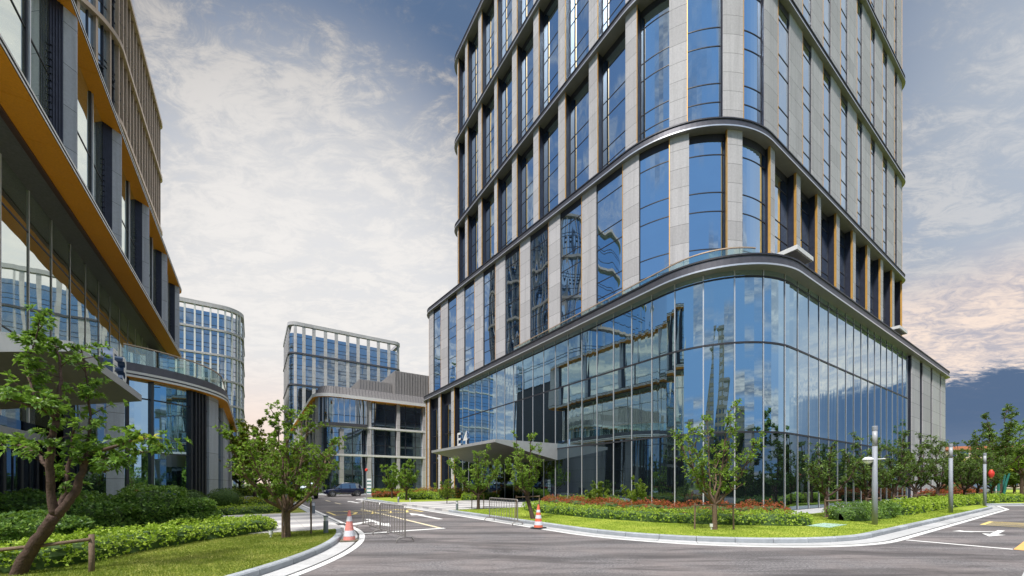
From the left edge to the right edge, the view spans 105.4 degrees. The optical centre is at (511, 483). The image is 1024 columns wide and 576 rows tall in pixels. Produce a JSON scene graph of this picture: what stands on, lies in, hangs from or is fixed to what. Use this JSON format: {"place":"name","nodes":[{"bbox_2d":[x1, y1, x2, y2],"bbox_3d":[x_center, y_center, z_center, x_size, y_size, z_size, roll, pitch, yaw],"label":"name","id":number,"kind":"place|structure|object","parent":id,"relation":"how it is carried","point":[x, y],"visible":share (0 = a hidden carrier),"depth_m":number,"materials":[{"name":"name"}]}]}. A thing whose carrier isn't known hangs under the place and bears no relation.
{"place":"outdoors","nodes":[
{"label":"outdoors","id":0,"kind":"place"},
{"bbox_2d":[0,504,335,575],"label":"lawn","id":1,"kind":"structure","parent":0,"point":[298,510],"depth_m":7.84,"materials":[{"name":"plant"}]},
{"bbox_2d":[0,487,61,514],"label":"dark shrub","id":2,"kind":"object","parent":1,"relation":"on","point":[17,501],"visible":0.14,"depth_m":10.14,"materials":[{"name":"green plant"}]},
{"bbox_2d":[0,534,94,571],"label":"rail support","id":3,"kind":"object","parent":1,"relation":"on","point":[90,539],"visible":0.78,"depth_m":6.70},
{"bbox_2d":[0,509,97,546],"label":"dark shrub","id":4,"kind":"object","parent":1,"relation":"on","point":[18,526],"visible":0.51,"depth_m":8.49,"materials":[{"name":"green plant"}]},
{"bbox_2d":[23,490,139,530],"bbox_3d":[-11.566,0.907,10.716,2.283,1.492,2.396,0,0,0],"label":"dark shrub","id":5,"kind":"object","parent":1,"relation":"on","point":[103,510],"visible":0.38,"depth_m":10.40,"materials":[{"name":"green plant"}]},
{"bbox_2d":[0,304,192,575],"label":"leaning tree","id":6,"kind":"object","parent":1,"relation":"on","point":[94,455],"visible":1,"depth_m":6.53,"materials":[{"name":"green plant"}]},
{"bbox_2d":[0,513,277,573],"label":"hedge","id":7,"kind":"object","parent":1,"relation":"on","point":[118,541],"visible":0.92,"depth_m":8.69,"materials":[{"name":"green plant"}]},
{"bbox_2d":[111,482,197,531],"bbox_3d":[-10.946,0.798,11.901,2.515,1.704,2.540,0,0,0],"label":"dark shrub","id":8,"kind":"object","parent":1,"relation":"on","point":[153,505],"visible":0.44,"depth_m":11.39,"materials":[{"name":"green plant"}]},
{"bbox_2d":[162,497,223,524],"bbox_3d":[-10.222,1.038,12.349,1.857,1.245,1.838,0,0,0],"label":"dark shrub","id":9,"kind":"object","parent":1,"relation":"on","point":[206,508],"visible":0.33,"depth_m":12.04,"materials":[{"name":"green plant"}]},
{"bbox_2d":[206,487,243,508],"bbox_3d":[-16.951,0.925,22.977,1.852,1.361,1.889,0,0,0],"label":"clipped shrub","id":10,"kind":"object","parent":1,"relation":"on","point":[225,497],"visible":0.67,"depth_m":22.55,"materials":[{"name":"green plant"}]},
{"bbox_2d":[217,502,280,514],"bbox_3d":[-13.866,1.254,19.496,2.246,0.646,5.046,0,0,44],"label":"hedge","id":11,"kind":"object","parent":1,"relation":"on","point":[249,509],"visible":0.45,"depth_m":19.56,"materials":[{"name":"green plant"}]},
{"bbox_2d":[230,417,285,496],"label":"broadleaf tree","id":12,"kind":"object","parent":1,"relation":"on","point":[259,422],"visible":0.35,"depth_m":40.96,"materials":[{"name":"green plant"}]},
{"bbox_2d":[212,400,346,537],"bbox_3d":[-6.241,-0.329,10.999,3.774,3.879,2.826,0,0,0],"label":"ornamental tree","id":13,"kind":"object","parent":1,"relation":"on","point":[265,491],"visible":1,"depth_m":10.83,"materials":[{"name":"green plant"}]},
{"bbox_2d":[160,297,244,487],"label":"rounded gridded tower","id":14,"kind":"structure","parent":0,"point":[213,341],"depth_m":119.81,"materials":[{"name":"glass"}]},
{"bbox_2d":[223,512,343,533],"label":"driveway","id":15,"kind":"structure","parent":0,"point":[299,521],"depth_m":14.93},
{"bbox_2d":[283,321,399,483],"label":"crowned office tower","id":16,"kind":"structure","parent":0,"point":[313,363],"depth_m":148.11,"materials":[{"name":"blue glass"}]},
{"bbox_2d":[394,499,535,511],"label":"driveway","id":17,"kind":"structure","parent":0,"point":[444,506],"depth_m":27.55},
{"bbox_2d":[131,0,1023,483],"label":"sky","id":18,"kind":"structure","parent":0,"point":[309,157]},
{"bbox_2d":[236,484,1019,493],"bbox_3d":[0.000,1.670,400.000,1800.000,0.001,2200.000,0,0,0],"label":"ground","id":19,"kind":"structure","parent":0,"point":[1006,489],"depth_m":122.86,"materials":[{"name":"grey concrete"}]},
{"bbox_2d":[290,371,428,492],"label":"metal roofed office","id":20,"kind":"structure","parent":19,"relation":"on","point":[378,424],"depth_m":65.28,"materials":[{"name":"stone"}]},
{"bbox_2d":[244,494,1023,575],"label":"road","id":21,"kind":"structure","parent":0,"point":[460,546],"depth_m":9.02,"materials":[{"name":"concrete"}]},
{"bbox_2d":[0,0,236,497],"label":"terraced office building","id":22,"kind":"structure","parent":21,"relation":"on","point":[84,256],"depth_m":22.65,"materials":[{"name":"metal"}]},
{"bbox_2d":[0,0,49,118],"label":"window","id":23,"kind":"structure","parent":22,"relation":"in","point":[24,24],"depth_m":15.72,"materials":[{"name":"glass"}]},
{"bbox_2d":[78,65,102,212],"bbox_3d":[-22.912,-18.320,20.802,0.220,7.080,6.568,0,0,-34],"label":"window","id":24,"kind":"structure","parent":22,"relation":"in","point":[89,119],"depth_m":21.70,"materials":[{"name":"glass"}]},
{"bbox_2d":[75,403,105,493],"bbox_3d":[-23.643,-2.300,21.891,1.183,7.800,0.147,0,0,-43],"label":"window","id":25,"kind":"structure","parent":22,"relation":"in","point":[99,481],"depth_m":21.96,"materials":[{"name":"glass"}]},
{"bbox_2d":[122,170,134,270],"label":"window","id":26,"kind":"structure","parent":22,"relation":"in","point":[128,200],"depth_m":28.23,"materials":[{"name":"glass"}]},
{"bbox_2d":[149,234,155,307],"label":"window","id":27,"kind":"structure","parent":22,"relation":"in","point":[152,250],"depth_m":34.72,"materials":[{"name":"glass"}]},
{"bbox_2d":[125,377,206,494],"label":"window","id":28,"kind":"structure","parent":22,"relation":"in","point":[183,412],"depth_m":24.89,"materials":[{"name":"glass"}]},
{"bbox_2d":[225,507,341,575],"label":"kerb","id":29,"kind":"structure","parent":21,"relation":"on","point":[335,539],"depth_m":7.90,"materials":[{"name":"concrete"}]},
{"bbox_2d":[261,503,356,575],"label":"gutter","id":30,"kind":"object","parent":21,"relation":"on","point":[338,548],"visible":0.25,"depth_m":8.48,"materials":[{"name":"grey concrete"}]},
{"bbox_2d":[340,510,358,541],"bbox_3d":[-4.617,1.205,11.066,0.460,0.862,0.460,0,0,-17],"label":"traffic cone","id":31,"kind":"object","parent":30,"relation":"on","point":[349,534],"visible":1,"depth_m":10.97,"materials":[{"name":"plastic"}]},
{"bbox_2d":[289,502,364,575],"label":"edge line","id":32,"kind":"object","parent":21,"relation":"on","point":[359,541],"visible":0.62,"depth_m":9.23,"materials":[{"name":"white paint"}]},
{"bbox_2d":[322,483,364,496],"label":"parked car","id":33,"kind":"object","parent":21,"relation":"on","point":[354,489],"visible":0.98,"depth_m":47.90,"materials":[{"name":"blue paint"}]},
{"bbox_2d":[372,503,413,542],"bbox_3d":[-3.613,1.135,11.728,0.522,1.024,2.184,0,0,-36],"label":"crowd barrier","id":34,"kind":"object","parent":21,"relation":"on","point":[382,529],"visible":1,"depth_m":11.35,"materials":[{"name":"silver metal"}]},
{"bbox_2d":[356,499,1008,546],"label":"edge line","id":35,"kind":"object","parent":21,"relation":"on","point":[918,534],"visible":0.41,"depth_m":11.78,"materials":[{"name":"white paint"}]},
{"bbox_2d":[358,499,1023,545],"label":"gutter","id":36,"kind":"object","parent":21,"relation":"on","point":[891,536],"visible":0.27,"depth_m":12.45,"materials":[{"name":"grey concrete"}]},
{"bbox_2d":[363,497,1023,542],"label":"kerb","id":37,"kind":"structure","parent":21,"relation":"on","point":[871,534],"depth_m":11.94,"materials":[{"name":"concrete"}]},
{"bbox_2d":[424,0,949,509],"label":"office tower","id":38,"kind":"structure","parent":0,"point":[676,214],"depth_m":30.07,"materials":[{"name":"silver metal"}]},
{"bbox_2d":[433,397,437,491],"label":"window","id":39,"kind":"structure","parent":38,"relation":"in","point":[435,401],"depth_m":53.11,"materials":[{"name":"glass"}]},
{"bbox_2d":[434,305,440,390],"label":"window","id":40,"kind":"structure","parent":38,"relation":"in","point":[437,312],"depth_m":52.57,"materials":[{"name":"glass"}]},
{"bbox_2d":[444,391,450,487],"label":"window","id":41,"kind":"structure","parent":38,"relation":"in","point":[447,397],"depth_m":49.77,"materials":[{"name":"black glass"}]},
{"bbox_2d":[448,294,455,383],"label":"window","id":42,"kind":"structure","parent":38,"relation":"in","point":[451,301],"depth_m":49.35,"materials":[{"name":"glass"}]},
{"bbox_2d":[464,280,473,375],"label":"window","id":43,"kind":"structure","parent":38,"relation":"in","point":[469,289],"depth_m":46.13,"materials":[{"name":"glass"}]},
{"bbox_2d":[472,210,477,271],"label":"window","id":44,"kind":"structure","parent":38,"relation":"in","point":[475,217],"depth_m":50.62,"materials":[{"name":"glass"}]},
{"bbox_2d":[472,120,477,200],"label":"window","id":45,"kind":"structure","parent":38,"relation":"in","point":[475,128],"depth_m":50.62,"materials":[{"name":"glass"}]},
{"bbox_2d":[472,31,477,108],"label":"window","id":46,"kind":"structure","parent":38,"relation":"in","point":[475,41],"depth_m":50.62,"materials":[{"name":"glass"}]},
{"bbox_2d":[484,264,494,364],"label":"window","id":47,"kind":"structure","parent":38,"relation":"in","point":[489,275],"depth_m":42.85,"materials":[{"name":"glass"}]},
{"bbox_2d":[486,191,493,260],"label":"window","id":48,"kind":"structure","parent":38,"relation":"in","point":[490,200],"depth_m":47.41,"materials":[{"name":"glass"}]},
{"bbox_2d":[486,94,493,182],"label":"window","id":49,"kind":"structure","parent":38,"relation":"in","point":[490,106],"depth_m":47.41,"materials":[{"name":"glass"}]},
{"bbox_2d":[486,0,493,84],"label":"window","id":50,"kind":"structure","parent":38,"relation":"in","point":[490,13],"depth_m":47.41,"materials":[{"name":"glass"}]},
{"bbox_2d":[502,169,511,248],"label":"window","id":51,"kind":"structure","parent":38,"relation":"in","point":[507,180],"depth_m":44.22,"materials":[{"name":"glass"}]},
{"bbox_2d":[502,65,511,161],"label":"window","id":52,"kind":"structure","parent":38,"relation":"in","point":[507,80],"depth_m":44.22,"materials":[{"name":"glass"}]},
{"bbox_2d":[502,0,511,57],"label":"window","id":53,"kind":"structure","parent":38,"relation":"in","point":[506,4],"depth_m":44.41,"materials":[{"name":"glass"}]},
{"bbox_2d":[506,245,519,353],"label":"window","id":54,"kind":"structure","parent":38,"relation":"in","point":[513,257],"depth_m":39.49,"materials":[{"name":"glass"}]},
{"bbox_2d":[521,143,532,232],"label":"window","id":55,"kind":"structure","parent":38,"relation":"in","point":[527,158],"depth_m":40.99,"materials":[{"name":"glass"}]},
{"bbox_2d":[521,30,532,137],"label":"window","id":56,"kind":"structure","parent":38,"relation":"in","point":[527,49],"depth_m":40.99,"materials":[{"name":"glass"}]},
{"bbox_2d":[530,223,547,341],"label":"window","id":57,"kind":"structure","parent":38,"relation":"in","point":[539,240],"depth_m":36.39,"materials":[{"name":"glass"}]},
{"bbox_2d":[544,112,557,214],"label":"window","id":58,"kind":"structure","parent":38,"relation":"in","point":[551,130],"depth_m":37.69,"materials":[{"name":"glass"}]},
{"bbox_2d":[544,0,557,107],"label":"window","id":59,"kind":"structure","parent":38,"relation":"in","point":[551,12],"depth_m":37.80,"materials":[{"name":"glass"}]},
{"bbox_2d":[560,198,580,325],"bbox_3d":[5.078,-17.910,33.183,0.140,11.480,2.530,0,0,-38],"label":"window","id":60,"kind":"structure","parent":38,"relation":"in","point":[570,221],"depth_m":33.28,"materials":[{"name":"glass"}]},
{"bbox_2d":[570,74,588,193],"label":"window","id":61,"kind":"structure","parent":38,"relation":"in","point":[579,100],"depth_m":34.45,"materials":[{"name":"glass"}]},
{"bbox_2d":[570,0,588,74],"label":"window","id":62,"kind":"structure","parent":38,"relation":"in","point":[579,9],"depth_m":34.55,"materials":[{"name":"glass"}]},
{"bbox_2d":[597,167,621,307],"bbox_3d":[7.553,-17.910,30.007,0.140,11.480,2.537,0,0,-38],"label":"window","id":63,"kind":"structure","parent":38,"relation":"in","point":[609,192],"depth_m":30.04,"materials":[{"name":"glass"}]},
{"bbox_2d":[602,30,624,168],"bbox_3d":[8.297,-29.675,30.944,0.145,10.850,2.855,0,0,-34],"label":"window","id":64,"kind":"structure","parent":38,"relation":"in","point":[613,65],"depth_m":31.19,"materials":[{"name":"glass"}]},
{"bbox_2d":[602,0,624,32],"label":"window","id":65,"kind":"structure","parent":38,"relation":"in","point":[610,8],"depth_m":31.54,"materials":[{"name":"glass"}]},
{"bbox_2d":[639,140,668,285],"bbox_3d":[10.030,-17.910,27.460,2.080,11.480,0.186,0,0,34],"label":"window","id":66,"kind":"structure","parent":38,"relation":"in","point":[653,162],"depth_m":27.41,"materials":[{"name":"glass"}]},
{"bbox_2d":[641,0,668,139],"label":"window","id":67,"kind":"structure","parent":38,"relation":"in","point":[655,17],"depth_m":28.36,"materials":[{"name":"glass"}]},
{"bbox_2d":[688,0,720,120],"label":"window","id":68,"kind":"structure","parent":38,"relation":"in","point":[704,16],"depth_m":26.74,"materials":[{"name":"glass"}]},
{"bbox_2d":[689,134,724,263],"bbox_3d":[13.223,-17.910,26.525,2.359,11.480,0.210,0,0,6],"label":"window","id":69,"kind":"structure","parent":38,"relation":"in","point":[706,151],"depth_m":26.45,"materials":[{"name":"glass"}]},
{"bbox_2d":[744,0,760,123],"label":"window","id":70,"kind":"structure","parent":38,"relation":"in","point":[752,8],"depth_m":27.02,"materials":[{"name":"glass"}]},
{"bbox_2d":[742,137,765,252],"bbox_3d":[16.704,-17.910,27.072,2.787,11.480,0.248,0,0,-24],"label":"window","id":71,"kind":"structure","parent":38,"relation":"in","point":[753,154],"depth_m":26.97,"materials":[{"name":"glass"}]},
{"bbox_2d":[775,166,787,252],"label":"window","id":72,"kind":"structure","parent":38,"relation":"in","point":[781,186],"depth_m":29.63,"materials":[{"name":"glass"}]},
{"bbox_2d":[778,0,788,148],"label":"window","id":73,"kind":"structure","parent":38,"relation":"in","point":[783,22],"depth_m":28.75,"materials":[{"name":"glass"}]},
{"bbox_2d":[801,191,808,266],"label":"window","id":74,"kind":"structure","parent":38,"relation":"in","point":[804,199],"depth_m":32.03,"materials":[{"name":"glass"}]},
{"bbox_2d":[803,36,810,172],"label":"window","id":75,"kind":"structure","parent":38,"relation":"in","point":[806,47],"depth_m":30.99,"materials":[{"name":"glass"}]},
{"bbox_2d":[821,211,827,280],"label":"window","id":76,"kind":"structure","parent":38,"relation":"in","point":[824,219],"depth_m":34.32,"materials":[{"name":"glass"}]},
{"bbox_2d":[823,66,829,192],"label":"window","id":77,"kind":"structure","parent":38,"relation":"in","point":[826,77],"depth_m":33.25,"materials":[{"name":"glass"}]},
{"bbox_2d":[823,0,829,56],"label":"window","id":78,"kind":"structure","parent":38,"relation":"in","point":[826,3],"depth_m":33.25,"materials":[{"name":"glass"}]},
{"bbox_2d":[840,229,844,292],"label":"window","id":79,"kind":"structure","parent":38,"relation":"in","point":[842,235],"depth_m":36.70,"materials":[{"name":"glass"}]},
{"bbox_2d":[841,93,846,210],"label":"window","id":80,"kind":"structure","parent":38,"relation":"in","point":[843,101],"depth_m":35.45,"materials":[{"name":"glass"}]},
{"bbox_2d":[841,0,846,82],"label":"window","id":81,"kind":"structure","parent":38,"relation":"in","point":[843,2],"depth_m":35.59,"materials":[{"name":"glass"}]},
{"bbox_2d":[857,117,861,226],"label":"window","id":82,"kind":"structure","parent":38,"relation":"in","point":[859,130],"depth_m":37.80,"materials":[{"name":"glass"}]},
{"bbox_2d":[857,0,861,106],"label":"window","id":83,"kind":"structure","parent":38,"relation":"in","point":[859,11],"depth_m":37.80,"materials":[{"name":"glass"}]},
{"bbox_2d":[871,138,874,240],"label":"window","id":84,"kind":"structure","parent":38,"relation":"in","point":[872,142],"depth_m":39.94,"materials":[{"name":"glass"}]},
{"bbox_2d":[871,24,874,126],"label":"window","id":85,"kind":"structure","parent":38,"relation":"in","point":[872,29],"depth_m":39.94,"materials":[{"name":"glass"}]},
{"bbox_2d":[883,156,886,253],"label":"window","id":86,"kind":"structure","parent":38,"relation":"in","point":[884,160],"depth_m":42.16,"materials":[{"name":"glass"}]},
{"bbox_2d":[883,48,886,145],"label":"window","id":87,"kind":"structure","parent":38,"relation":"in","point":[884,53],"depth_m":42.16,"materials":[{"name":"glass"}]},
{"bbox_2d":[368,490,1023,537],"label":"lawn","id":88,"kind":"structure","parent":0,"point":[776,534],"depth_m":14.15,"materials":[{"name":"green plant"}]},
{"bbox_2d":[380,462,403,497],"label":"ornamental tree","id":89,"kind":"object","parent":88,"relation":"on","point":[390,477],"visible":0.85,"depth_m":39.89,"materials":[{"name":"green plant"}]},
{"bbox_2d":[390,458,418,499],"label":"ornamental tree","id":90,"kind":"object","parent":88,"relation":"on","point":[409,480],"visible":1,"depth_m":35.09,"materials":[{"name":"green plant"}]},
{"bbox_2d":[397,490,449,499],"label":"hedge","id":91,"kind":"object","parent":88,"relation":"on","point":[421,495],"visible":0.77,"depth_m":36.67,"materials":[{"name":"green plant"}]},
{"bbox_2d":[447,443,502,508],"bbox_3d":[-2.167,-0.388,23.201,3.324,3.995,2.963,0,0,0],"label":"ornamental tree","id":92,"kind":"object","parent":88,"relation":"on","point":[479,482],"visible":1,"depth_m":22.68,"materials":[{"name":"green plant"}]},
{"bbox_2d":[505,430,543,518],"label":"ornamental tree","id":93,"kind":"object","parent":88,"relation":"on","point":[526,487],"visible":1,"depth_m":16.74,"materials":[{"name":"green plant"}]},
{"bbox_2d":[621,475,647,504],"bbox_3d":[6.355,0.571,20.136,1.261,2.039,1.593,0,0,26],"label":"flat topped shrub","id":94,"kind":"object","parent":88,"relation":"on","point":[633,496],"visible":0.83,"depth_m":19.87,"materials":[{"name":"green plant"}]},
{"bbox_2d":[538,494,790,514],"bbox_3d":[5.782,1.065,18.904,12.633,1.010,3.520,0,0,42],"label":"red shrub bed","id":95,"kind":"object","parent":88,"relation":"on","point":[622,503],"visible":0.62,"depth_m":16.91,"materials":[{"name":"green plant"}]},
{"bbox_2d":[521,500,814,525],"bbox_3d":[5.095,1.240,17.653,13.489,0.660,3.468,0,0,41],"label":"hedge","id":96,"kind":"object","parent":88,"relation":"on","point":[764,518],"visible":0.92,"depth_m":15.08,"materials":[{"name":"green plant"}]},
{"bbox_2d":[669,398,765,529],"bbox_3d":[6.598,-0.525,13.191,2.825,4.271,3.004,0,0,0],"label":"ornamental tree","id":97,"kind":"object","parent":88,"relation":"on","point":[701,473],"visible":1,"depth_m":12.73,"materials":[{"name":"green plant"}]},
{"bbox_2d":[802,441,863,516],"bbox_3d":[14.167,-0.156,17.757,2.442,3.512,1.997,0,0,0],"label":"tree","id":98,"kind":"object","parent":88,"relation":"on","point":[822,486],"visible":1,"depth_m":17.48,"materials":[{"name":"green plant"}]},
{"bbox_2d":[822,500,902,520],"bbox_3d":[15.743,1.151,17.313,5.442,0.838,1.963,0,0,-31],"label":"hedge","id":99,"kind":"object","parent":88,"relation":"on","point":[857,511],"visible":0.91,"depth_m":16.38,"materials":[{"name":"green plant"}]},
{"bbox_2d":[862,426,887,524],"bbox_3d":[13.422,-0.270,14.403,0.880,3.680,0.335,0,0,0],"label":"lamp post","id":100,"kind":"object","parent":88,"relation":"on","point":[873,459],"visible":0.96,"depth_m":14.35,"materials":[{"name":"metal"}]},
{"bbox_2d":[836,432,914,500],"bbox_3d":[18.177,-0.547,19.551,2.888,4.294,3.010,0,0,44],"label":"tree","id":101,"kind":"object","parent":88,"relation":"on","point":[861,484],"visible":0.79,"depth_m":19.49,"materials":[{"name":"green plant"}]},
{"bbox_2d":[863,430,930,499],"bbox_3d":[22.793,-0.764,23.611,2.935,4.729,3.070,0,0,0],"label":"tree","id":102,"kind":"object","parent":88,"relation":"on","point":[895,483],"visible":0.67,"depth_m":22.98,"materials":[{"name":"green plant"}]},
{"bbox_2d":[884,432,947,496],"bbox_3d":[26.488,-0.834,25.887,3.023,4.871,3.162,0,0,33],"label":"tree","id":103,"kind":"object","parent":88,"relation":"on","point":[925,472],"visible":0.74,"depth_m":25.30,"materials":[{"name":"green plant"}]},
{"bbox_2d":[905,435,974,495],"bbox_3d":[30.343,-0.887,27.643,3.356,4.990,3.498,0,0,-31],"label":"tree","id":104,"kind":"object","parent":88,"relation":"on","point":[939,479],"visible":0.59,"depth_m":27.22,"materials":[{"name":"green plant"}]},
{"bbox_2d":[948,444,952,512],"bbox_3d":[22.824,-0.240,20.279,0.170,3.620,0.170,0,0,0],"label":"lamp post","id":105,"kind":"object","parent":88,"relation":"on","point":[950,494],"visible":0.93,"depth_m":20.23,"materials":[{"name":"metal"}]},
{"bbox_2d":[881,492,1023,514],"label":"hedge","id":106,"kind":"object","parent":88,"relation":"on","point":[919,504],"visible":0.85,"depth_m":23.65,"materials":[{"name":"green plant"}]},
{"bbox_2d":[937,441,997,495],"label":"tree","id":107,"kind":"object","parent":88,"relation":"on","point":[970,477],"visible":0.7,"depth_m":29.44,"materials":[{"name":"green plant"}]},
{"bbox_2d":[953,446,1005,492],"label":"tree","id":108,"kind":"object","parent":88,"relation":"on","point":[980,482],"visible":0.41,"depth_m":32.09,"materials":[{"name":"green plant"}]},
{"bbox_2d":[963,448,1015,493],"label":"tree","id":109,"kind":"object","parent":88,"relation":"on","point":[993,483],"visible":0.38,"depth_m":34.91,"materials":[{"name":"green plant"}]},
{"bbox_2d":[961,403,1023,494],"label":"wrapped tree","id":110,"kind":"object","parent":88,"relation":"on","point":[996,447],"visible":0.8,"depth_m":43.51,"materials":[{"name":"green plant"}]},
{"bbox_2d":[993,419,1023,494],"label":"wrapped tree","id":111,"kind":"object","parent":88,"relation":"on","point":[1019,463],"visible":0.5,"depth_m":46.90,"materials":[{"name":"green plant"}]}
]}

